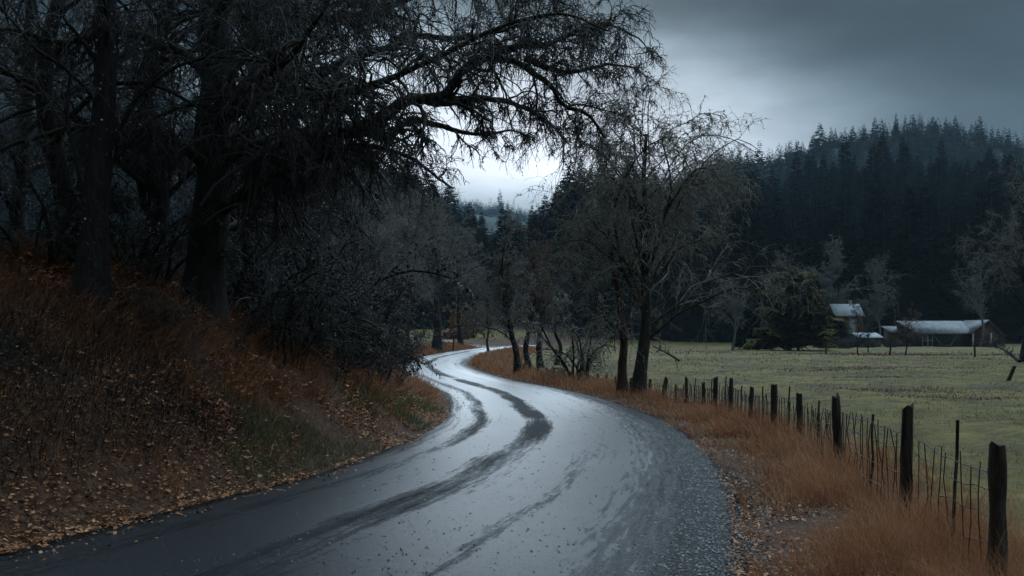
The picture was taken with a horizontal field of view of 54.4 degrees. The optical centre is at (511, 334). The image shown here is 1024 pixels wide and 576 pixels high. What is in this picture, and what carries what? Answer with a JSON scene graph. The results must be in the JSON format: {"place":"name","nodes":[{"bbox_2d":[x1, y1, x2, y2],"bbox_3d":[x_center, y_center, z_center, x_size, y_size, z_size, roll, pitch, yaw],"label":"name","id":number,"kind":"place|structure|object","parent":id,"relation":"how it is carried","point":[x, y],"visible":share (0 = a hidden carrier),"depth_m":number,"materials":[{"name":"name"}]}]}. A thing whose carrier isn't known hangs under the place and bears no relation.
{"place":"outdoors","nodes":[
{"label":"outdoors","id":0,"kind":"place"},
{"bbox_2d":[0,345,735,575],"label":"road","id":1,"kind":"structure","parent":0,"point":[188,539],"depth_m":9.30,"materials":[{"name":"asphalt"}]},
{"bbox_2d":[163,393,798,575],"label":"grit","id":2,"kind":"object","parent":1,"relation":"on","point":[683,555],"visible":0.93,"depth_m":8.78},
{"bbox_2d":[0,19,1023,575],"bbox_3d":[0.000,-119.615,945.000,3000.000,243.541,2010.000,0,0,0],"label":"ground","id":3,"kind":"structure","parent":0,"point":[1008,435],"depth_m":13.72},
{"bbox_2d":[0,157,142,289],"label":"shrub","id":4,"kind":"object","parent":3,"relation":"on","point":[52,239],"visible":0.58,"depth_m":12.57,"materials":[{"name":"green plant"}]},
{"bbox_2d":[0,0,238,252],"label":"bare tree","id":5,"kind":"object","parent":3,"relation":"on","point":[44,110],"visible":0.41,"depth_m":13.37,"materials":[{"name":"black plant"}]},
{"bbox_2d":[0,0,263,242],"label":"bare tree","id":6,"kind":"object","parent":3,"relation":"on","point":[15,220],"visible":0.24,"depth_m":16.41,"materials":[{"name":"black plant"}]},
{"bbox_2d":[0,268,288,494],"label":"undergrowth","id":7,"kind":"object","parent":3,"relation":"on","point":[112,336],"visible":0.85,"depth_m":10.54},
{"bbox_2d":[50,194,246,290],"bbox_3d":[-5.281,-1.003,14.095,2.560,1.998,2.806,0,0,-31],"label":"shrub","id":8,"kind":"object","parent":3,"relation":"on","point":[149,243],"visible":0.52,"depth_m":13.85,"materials":[{"name":"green plant"}]},
{"bbox_2d":[0,0,363,280],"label":"bare tree","id":9,"kind":"object","parent":3,"relation":"on","point":[145,184],"visible":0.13,"depth_m":15.38,"materials":[{"name":"black plant"}]},
{"bbox_2d":[0,0,384,322],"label":"bare tree","id":10,"kind":"object","parent":3,"relation":"on","point":[92,259],"visible":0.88,"depth_m":11.96,"materials":[{"name":"black plant"}]},
{"bbox_2d":[24,0,390,307],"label":"bare tree","id":11,"kind":"object","parent":3,"relation":"on","point":[194,175],"visible":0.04,"depth_m":16.45,"materials":[{"name":"black plant"}]},
{"bbox_2d":[0,228,481,531],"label":"dead bracken","id":12,"kind":"object","parent":3,"relation":"on","point":[416,385],"visible":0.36,"depth_m":12.65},
{"bbox_2d":[165,228,372,360],"bbox_3d":[-3.933,-0.668,15.685,3.111,2.309,4.418,0,0,-39],"label":"shrub","id":13,"kind":"object","parent":3,"relation":"on","point":[254,295],"visible":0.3,"depth_m":15.63,"materials":[{"name":"grey plant"}]},
{"bbox_2d":[225,204,398,387],"bbox_3d":[-3.462,-0.545,15.351,3.638,2.749,3.582,0,0,13],"label":"shrub","id":14,"kind":"object","parent":3,"relation":"on","point":[308,330],"visible":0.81,"depth_m":14.71,"materials":[{"name":"grey plant"}]},
{"bbox_2d":[169,99,493,381],"bbox_3d":[-3.985,-2.097,20.515,7.234,6.690,5.282,0,0,0],"label":"bare tree","id":15,"kind":"object","parent":3,"relation":"on","point":[445,268],"visible":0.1,"depth_m":20.51,"materials":[{"name":"grey plant"}]},
{"bbox_2d":[0,0,668,331],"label":"bare tree","id":16,"kind":"object","parent":3,"relation":"on","point":[260,157],"visible":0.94,"depth_m":12.75,"materials":[{"name":"black plant"}]},
{"bbox_2d":[272,157,426,294],"bbox_3d":[-8.056,-3.716,48.087,8.010,10.724,7.878,0,0,0],"label":"bare tree","id":17,"kind":"object","parent":3,"relation":"on","point":[386,234],"visible":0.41,"depth_m":47.97,"materials":[{"name":"grey plant"}]},
{"bbox_2d":[270,247,440,383],"bbox_3d":[-3.385,-0.186,17.284,3.800,2.706,2.971,0,0,22],"label":"shrub","id":18,"kind":"object","parent":3,"relation":"on","point":[394,302],"visible":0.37,"depth_m":17.27,"materials":[{"name":"grey plant"}]},
{"bbox_2d":[308,281,451,392],"bbox_3d":[-2.961,0.186,20.224,3.174,2.559,3.658,0,0,24],"label":"shrub","id":19,"kind":"object","parent":3,"relation":"on","point":[405,338],"visible":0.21,"depth_m":20.11,"materials":[{"name":"grey plant"}]},
{"bbox_2d":[343,189,432,340],"bbox_3d":[-6.790,-3.048,54.498,5.572,10.013,4.480,0,0,-25],"label":"bare tree","id":20,"kind":"object","parent":3,"relation":"on","point":[408,230],"visible":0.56,"depth_m":54.66,"materials":[{"name":"grey plant"}]},
{"bbox_2d":[350,186,441,334],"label":"bare tree","id":21,"kind":"object","parent":3,"relation":"on","point":[391,206],"visible":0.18,"depth_m":104.85,"materials":[{"name":"grey plant"}]},
{"bbox_2d":[370,193,468,349],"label":"bare tree","id":22,"kind":"object","parent":3,"relation":"on","point":[436,223],"visible":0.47,"depth_m":73.79,"materials":[{"name":"grey plant"}]},
{"bbox_2d":[390,188,497,351],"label":"bare tree","id":23,"kind":"object","parent":3,"relation":"on","point":[436,344],"visible":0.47,"depth_m":91.77,"materials":[{"name":"grey plant"}]},
{"bbox_2d":[442,323,472,339],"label":"autumn bush","id":24,"kind":"object","parent":3,"relation":"on","point":[453,332],"visible":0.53,"depth_m":139.61,"materials":[{"name":"brown plant"}]},
{"bbox_2d":[426,214,492,344],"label":"bare tree","id":25,"kind":"object","parent":3,"relation":"on","point":[459,328],"visible":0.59,"depth_m":119.52,"materials":[{"name":"grey plant"}]},
{"bbox_2d":[442,295,503,339],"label":"autumn bush","id":26,"kind":"object","parent":3,"relation":"on","point":[473,331],"visible":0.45,"depth_m":148.34,"materials":[{"name":"brown plant"}]},
{"bbox_2d":[450,275,520,350],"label":"bare tree","id":27,"kind":"object","parent":3,"relation":"on","point":[482,310],"visible":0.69,"depth_m":94.89,"materials":[{"name":"grey plant"}]},
{"bbox_2d":[470,234,501,323],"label":"fir tree","id":28,"kind":"object","parent":3,"relation":"on","point":[488,278],"visible":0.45,"depth_m":206.99,"materials":[{"name":"green plant"}]},
{"bbox_2d":[460,213,540,373],"bbox_3d":[-0.496,-1.560,41.319,3.537,7.139,2.844,0,0,0],"label":"bare tree","id":29,"kind":"object","parent":3,"relation":"on","point":[506,283],"visible":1,"depth_m":41.21,"materials":[{"name":"grey plant"}]},
{"bbox_2d":[484,204,518,318],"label":"fir tree","id":30,"kind":"object","parent":3,"relation":"on","point":[497,246],"visible":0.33,"depth_m":213.94,"materials":[{"name":"green plant"}]},
{"bbox_2d":[0,243,1014,575],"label":"leaf litter","id":31,"kind":"object","parent":3,"relation":"on","point":[12,547],"visible":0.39,"depth_m":11.23,"materials":[{"name":"brown plant"}]},
{"bbox_2d":[0,94,1023,328],"bbox_3d":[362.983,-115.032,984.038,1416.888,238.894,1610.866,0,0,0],"label":"forest","id":32,"kind":"object","parent":3,"relation":"on","point":[964,154],"visible":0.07,"depth_m":316.81,"materials":[{"name":"plant"}]},
{"bbox_2d":[508,240,565,367],"bbox_3d":[1.437,-1.701,60.050,3.763,8.104,3.884,0,0,0],"label":"bare tree","id":33,"kind":"object","parent":3,"relation":"on","point":[542,312],"visible":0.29,"depth_m":59.80,"materials":[{"name":"brown plant"}]},
{"bbox_2d":[515,226,559,366],"bbox_3d":[1.071,-1.704,52.353,2.344,8.012,2.660,0,0,-29],"label":"bare tree","id":34,"kind":"object","parent":3,"relation":"on","point":[534,301],"visible":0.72,"depth_m":51.92,"materials":[{"name":"brown plant"}]},
{"bbox_2d":[537,266,570,364],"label":"bare tree","id":35,"kind":"object","parent":3,"relation":"on","point":[554,332],"visible":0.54,"depth_m":65.95,"materials":[{"name":"brown plant"}]},
{"bbox_2d":[540,188,570,251],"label":"fir tree","id":36,"kind":"object","parent":3,"relation":"on","point":[562,210],"visible":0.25,"depth_m":237.29,"materials":[{"name":"green plant"}]},
{"bbox_2d":[544,216,570,322],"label":"fir tree","id":37,"kind":"object","parent":3,"relation":"on","point":[558,250],"visible":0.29,"depth_m":208.66,"materials":[{"name":"green plant"}]},
{"bbox_2d":[153,356,962,566],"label":"verge grass","id":38,"kind":"structure","parent":3,"relation":"on","point":[339,450],"depth_m":12.87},
{"bbox_2d":[555,169,583,238],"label":"fir tree","id":39,"kind":"object","parent":3,"relation":"on","point":[569,198],"visible":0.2,"depth_m":249.51,"materials":[{"name":"green plant"}]},
{"bbox_2d":[558,230,583,323],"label":"fir tree","id":40,"kind":"object","parent":3,"relation":"on","point":[566,292],"visible":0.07,"depth_m":202.37,"materials":[{"name":"green plant"}]},
{"bbox_2d":[563,203,594,328],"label":"fir tree","id":41,"kind":"object","parent":3,"relation":"on","point":[576,293],"visible":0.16,"depth_m":189.56,"materials":[{"name":"green plant"}]},
{"bbox_2d":[506,279,669,384],"bbox_3d":[2.486,0.243,35.516,3.934,4.534,5.289,0,0,-38],"label":"shrub","id":42,"kind":"object","parent":3,"relation":"on","point":[582,352],"visible":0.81,"depth_m":35.56,"materials":[{"name":"brown plant"}]},
{"bbox_2d":[566,213,638,339],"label":"fir tree","id":43,"kind":"object","parent":3,"relation":"on","point":[610,298],"visible":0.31,"depth_m":182.81,"materials":[{"name":"green plant"}]},
{"bbox_2d":[530,202,688,393],"bbox_3d":[3.181,-1.058,28.233,4.404,6.260,4.780,0,0,-36],"label":"bare tree","id":44,"kind":"object","parent":3,"relation":"on","point":[622,328],"visible":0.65,"depth_m":28.43,"materials":[{"name":"brown plant"}]},
{"bbox_2d":[625,283,641,339],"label":"fir tree","id":45,"kind":"object","parent":3,"relation":"on","point":[637,320],"visible":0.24,"depth_m":182.80,"materials":[{"name":"green plant"}]},
{"bbox_2d":[626,242,671,340],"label":"fir tree","id":46,"kind":"object","parent":3,"relation":"on","point":[657,305],"visible":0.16,"depth_m":182.82,"materials":[{"name":"green plant"}]},
{"bbox_2d":[650,189,706,341],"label":"fir tree","id":47,"kind":"object","parent":3,"relation":"on","point":[672,334],"visible":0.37,"depth_m":182.85,"materials":[{"name":"green plant"}]},
{"bbox_2d":[673,239,727,342],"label":"fir tree","id":48,"kind":"object","parent":3,"relation":"on","point":[696,321],"visible":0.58,"depth_m":183.14,"materials":[{"name":"green plant"}]},
{"bbox_2d":[499,50,904,395],"bbox_3d":[4.904,-2.983,27.907,10.838,10.120,8.104,0,0,0],"label":"bare tree","id":49,"kind":"object","parent":3,"relation":"on","point":[645,264],"visible":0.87,"depth_m":27.25,"materials":[{"name":"brown plant"}]},
{"bbox_2d":[698,163,725,233],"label":"fir tree","id":50,"kind":"object","parent":3,"relation":"on","point":[703,218],"visible":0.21,"depth_m":283.35,"materials":[{"name":"green plant"}]},
{"bbox_2d":[702,204,722,263],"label":"fir tree","id":51,"kind":"object","parent":3,"relation":"on","point":[709,217],"visible":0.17,"depth_m":211.20,"materials":[{"name":"green plant"}]},
{"bbox_2d":[706,239,724,329],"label":"fir tree","id":52,"kind":"object","parent":3,"relation":"on","point":[711,283],"visible":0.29,"depth_m":191.77,"materials":[{"name":"green plant"}]},
{"bbox_2d":[714,212,742,299],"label":"fir tree","id":53,"kind":"object","parent":3,"relation":"on","point":[730,258],"visible":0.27,"depth_m":196.01,"materials":[{"name":"green plant"}]},
{"bbox_2d":[703,275,754,349],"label":"bare tree","id":54,"kind":"object","parent":3,"relation":"on","point":[733,309],"visible":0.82,"depth_m":118.01,"materials":[{"name":"grey plant"}]},
{"bbox_2d":[718,252,768,342],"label":"fir tree","id":55,"kind":"object","parent":3,"relation":"on","point":[731,333],"visible":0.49,"depth_m":185.00,"materials":[{"name":"green plant"}]},
{"bbox_2d":[717,175,774,340],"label":"fir tree","id":56,"kind":"object","parent":3,"relation":"on","point":[758,240],"visible":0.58,"depth_m":188.28,"materials":[{"name":"green plant"}]},
{"bbox_2d":[469,345,1023,575],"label":"dry grass","id":57,"kind":"structure","parent":3,"relation":"on","point":[821,478],"depth_m":10.04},
{"bbox_2d":[730,307,773,349],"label":"conifer tree","id":58,"kind":"object","parent":3,"relation":"on","point":[746,331],"visible":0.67,"depth_m":127.48,"materials":[{"name":"green plant"}]},
{"bbox_2d":[753,140,769,185],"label":"fir tree","id":59,"kind":"object","parent":3,"relation":"on","point":[761,165],"visible":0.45,"depth_m":639.60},
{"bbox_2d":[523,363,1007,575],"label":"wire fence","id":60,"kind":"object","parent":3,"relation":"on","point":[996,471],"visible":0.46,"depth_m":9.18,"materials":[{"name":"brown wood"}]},
{"bbox_2d":[757,257,775,334],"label":"fir tree","id":61,"kind":"object","parent":3,"relation":"on","point":[766,298],"visible":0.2,"depth_m":186.40,"materials":[{"name":"green plant"}]},
{"bbox_2d":[754,245,805,326],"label":"bare tree","id":62,"kind":"object","parent":3,"relation":"on","point":[777,260],"visible":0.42,"depth_m":175.87,"materials":[{"name":"grey plant"}]},
{"bbox_2d":[764,228,798,326],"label":"fir tree","id":63,"kind":"object","parent":3,"relation":"on","point":[782,242],"visible":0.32,"depth_m":185.20,"materials":[{"name":"green plant"}]},
{"bbox_2d":[763,214,809,311],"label":"fir tree","id":64,"kind":"object","parent":3,"relation":"on","point":[782,226],"visible":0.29,"depth_m":193.88,"materials":[{"name":"green plant"}]},
{"bbox_2d":[741,268,843,350],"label":"conifer tree","id":65,"kind":"object","parent":3,"relation":"on","point":[800,332],"visible":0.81,"depth_m":116.64,"materials":[{"name":"green plant"}]},
{"bbox_2d":[786,152,803,193],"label":"fir tree","id":66,"kind":"object","parent":3,"relation":"on","point":[795,167],"visible":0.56,"depth_m":374.47,"materials":[{"name":"green plant"}]},
{"bbox_2d":[800,227,823,311],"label":"fir tree","id":67,"kind":"object","parent":3,"relation":"on","point":[813,259],"visible":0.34,"depth_m":192.00,"materials":[{"name":"green plant"}]},
{"bbox_2d":[802,154,821,205],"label":"fir tree","id":68,"kind":"object","parent":3,"relation":"on","point":[815,177],"visible":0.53,"depth_m":363.71,"materials":[{"name":"green plant"}]},
{"bbox_2d":[615,349,1023,402],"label":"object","id":69,"kind":"object","parent":3,"relation":"on","point":[926,354],"visible":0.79,"depth_m":51.20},
{"bbox_2d":[810,122,830,161],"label":"fir tree","id":70,"kind":"object","parent":3,"relation":"on","point":[817,149],"visible":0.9,"depth_m":699.61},
{"bbox_2d":[812,253,833,327],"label":"fir tree","id":71,"kind":"object","parent":3,"relation":"on","point":[820,288],"visible":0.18,"depth_m":185.50,"materials":[{"name":"green plant"}]},
{"bbox_2d":[812,315,858,346],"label":"conifer tree","id":72,"kind":"object","parent":3,"relation":"on","point":[840,327],"visible":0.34,"depth_m":149.12,"materials":[{"name":"green plant"}]},
{"bbox_2d":[810,232,861,311],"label":"bare tree","id":73,"kind":"object","parent":3,"relation":"on","point":[833,261],"visible":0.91,"depth_m":177.70,"materials":[{"name":"grey plant"}]},
{"bbox_2d":[820,230,853,310],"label":"fir tree","id":74,"kind":"object","parent":3,"relation":"on","point":[841,281],"visible":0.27,"depth_m":185.75,"materials":[{"name":"green plant"}]},
{"bbox_2d":[819,196,857,302],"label":"fir tree","id":75,"kind":"object","parent":3,"relation":"on","point":[848,257],"visible":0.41,"depth_m":192.04,"materials":[{"name":"green plant"}]},
{"bbox_2d":[826,300,863,344],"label":"house","id":76,"kind":"structure","parent":3,"relation":"on","point":[843,311],"depth_m":172.03,"materials":[{"name":"white metal"}]},
{"bbox_2d":[836,136,853,179],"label":"fir tree","id":77,"kind":"object","parent":3,"relation":"on","point":[843,157],"visible":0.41,"depth_m":362.84,"materials":[{"name":"green plant"}]},
{"bbox_2d":[830,336,859,348],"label":"shrub","id":78,"kind":"object","parent":3,"relation":"on","point":[843,342],"visible":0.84,"depth_m":131.62,"materials":[{"name":"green plant"}]},
{"bbox_2d":[846,302,873,352],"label":"sapling","id":79,"kind":"object","parent":3,"relation":"on","point":[859,329],"visible":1,"depth_m":95.98,"materials":[{"name":"grey plant"}]},
{"bbox_2d":[848,249,873,332],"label":"fir tree","id":80,"kind":"object","parent":3,"relation":"on","point":[857,268],"visible":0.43,"depth_m":188.41,"materials":[{"name":"green plant"}]},
{"bbox_2d":[851,267,876,331],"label":"fir tree","id":81,"kind":"object","parent":3,"relation":"on","point":[862,290],"visible":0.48,"depth_m":186.85,"materials":[{"name":"green plant"}]},
{"bbox_2d":[856,219,877,284],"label":"fir tree","id":82,"kind":"object","parent":3,"relation":"on","point":[866,243],"visible":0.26,"depth_m":201.11,"materials":[{"name":"green plant"}]},
{"bbox_2d":[852,333,883,346],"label":"shed","id":83,"kind":"structure","parent":3,"relation":"on","point":[875,338],"depth_m":152.00,"materials":[{"name":"white metal"}]},
{"bbox_2d":[855,142,890,200],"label":"fir tree","id":84,"kind":"object","parent":3,"relation":"on","point":[872,162],"visible":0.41,"depth_m":329.32,"materials":[{"name":"green plant"}]},
{"bbox_2d":[852,250,900,334],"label":"bare tree","id":85,"kind":"object","parent":3,"relation":"on","point":[878,268],"visible":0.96,"depth_m":171.74,"materials":[{"name":"grey plant"}]},
{"bbox_2d":[859,234,895,340],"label":"fir tree","id":86,"kind":"object","parent":3,"relation":"on","point":[874,323],"visible":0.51,"depth_m":185.26,"materials":[{"name":"green plant"}]},
{"bbox_2d":[872,134,895,186],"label":"fir tree","id":87,"kind":"object","parent":3,"relation":"on","point":[881,144],"visible":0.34,"depth_m":359.24,"materials":[{"name":"green plant"}]},
{"bbox_2d":[881,326,905,345],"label":"lean to shed","id":88,"kind":"object","parent":3,"relation":"on","point":[889,331],"visible":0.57,"depth_m":155.58,"materials":[{"name":"grey metal"}]},
{"bbox_2d":[894,140,915,188],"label":"fir tree","id":89,"kind":"object","parent":3,"relation":"on","point":[902,159],"visible":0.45,"depth_m":354.37,"materials":[{"name":"green plant"}]},
{"bbox_2d":[893,301,925,354],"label":"sapling","id":90,"kind":"object","parent":3,"relation":"on","point":[910,329],"visible":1,"depth_m":83.84,"materials":[{"name":"grey plant"}]},
{"bbox_2d":[880,187,948,342],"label":"fir tree","id":91,"kind":"object","parent":3,"relation":"on","point":[907,253],"visible":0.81,"depth_m":185.73,"materials":[{"name":"green plant"}]},
{"bbox_2d":[911,220,953,320],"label":"fir tree","id":92,"kind":"object","parent":3,"relation":"on","point":[934,269],"visible":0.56,"depth_m":186.42,"materials":[{"name":"green plant"}]},
{"bbox_2d":[934,137,948,193],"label":"fir tree","id":93,"kind":"object","parent":3,"relation":"on","point":[942,163],"visible":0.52,"depth_m":350.12,"materials":[{"name":"green plant"}]},
{"bbox_2d":[896,320,1002,346],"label":"barn","id":94,"kind":"structure","parent":3,"relation":"on","point":[965,333],"depth_m":152.00,"materials":[{"name":"grey metal"}]},
{"bbox_2d":[929,213,990,321],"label":"fir tree","id":95,"kind":"object","parent":3,"relation":"on","point":[954,308],"visible":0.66,"depth_m":184.38,"materials":[{"name":"green plant"}]},
{"bbox_2d":[945,241,1004,346],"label":"bare tree","id":96,"kind":"object","parent":3,"relation":"on","point":[977,306],"visible":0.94,"depth_m":150.21,"materials":[{"name":"grey plant"}]},
{"bbox_2d":[955,185,996,304],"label":"fir tree","id":97,"kind":"object","parent":3,"relation":"on","point":[982,217],"visible":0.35,"depth_m":191.97,"materials":[{"name":"green plant"}]},
{"bbox_2d":[965,236,993,308],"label":"fir tree","id":98,"kind":"object","parent":3,"relation":"on","point":[976,248],"visible":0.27,"depth_m":187.74,"materials":[{"name":"green plant"}]},
{"bbox_2d":[972,115,987,146],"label":"fir tree","id":99,"kind":"object","parent":3,"relation":"on","point":[979,138],"visible":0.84,"depth_m":704.90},
{"bbox_2d":[945,154,1023,361],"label":"bare tree","id":100,"kind":"object","parent":3,"relation":"on","point":[1019,265],"visible":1,"depth_m":62.29,"materials":[{"name":"grey plant"}]},
{"bbox_2d":[972,334,1009,347],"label":"shrub","id":101,"kind":"object","parent":3,"relation":"on","point":[995,344],"visible":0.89,"depth_m":134.17,"materials":[{"name":"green plant"}]},
{"bbox_2d":[977,176,1010,286],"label":"fir tree","id":102,"kind":"object","parent":3,"relation":"on","point":[996,206],"visible":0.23,"depth_m":209.52,"materials":[{"name":"green plant"}]},
{"bbox_2d":[987,170,1008,227],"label":"fir tree","id":103,"kind":"object","parent":3,"relation":"on","point":[1002,197],"visible":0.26,"depth_m":252.02,"materials":[{"name":"green plant"}]},
{"bbox_2d":[974,213,1023,343],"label":"fir tree","id":104,"kind":"object","parent":3,"relation":"on","point":[1007,321],"visible":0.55,"depth_m":183.38,"materials":[{"name":"green plant"}]},
{"bbox_2d":[997,152,1022,217],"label":"fir tree","id":105,"kind":"object","parent":3,"relation":"on","point":[1003,186],"visible":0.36,"depth_m":311.24,"materials":[{"name":"green plant"}]},
{"bbox_2d":[1003,176,1023,241],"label":"fir tree","id":106,"kind":"object","parent":3,"relation":"on","point":[1012,204],"visible":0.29,"depth_m":214.59,"materials":[{"name":"green plant"}]},
{"bbox_2d":[0,0,1023,216],"label":"sky","id":107,"kind":"structure","parent":0,"point":[798,65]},
{"bbox_2d":[591,356,1023,530],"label":"meadow grass","id":108,"kind":"structure","parent":0,"point":[1011,418],"depth_m":32.32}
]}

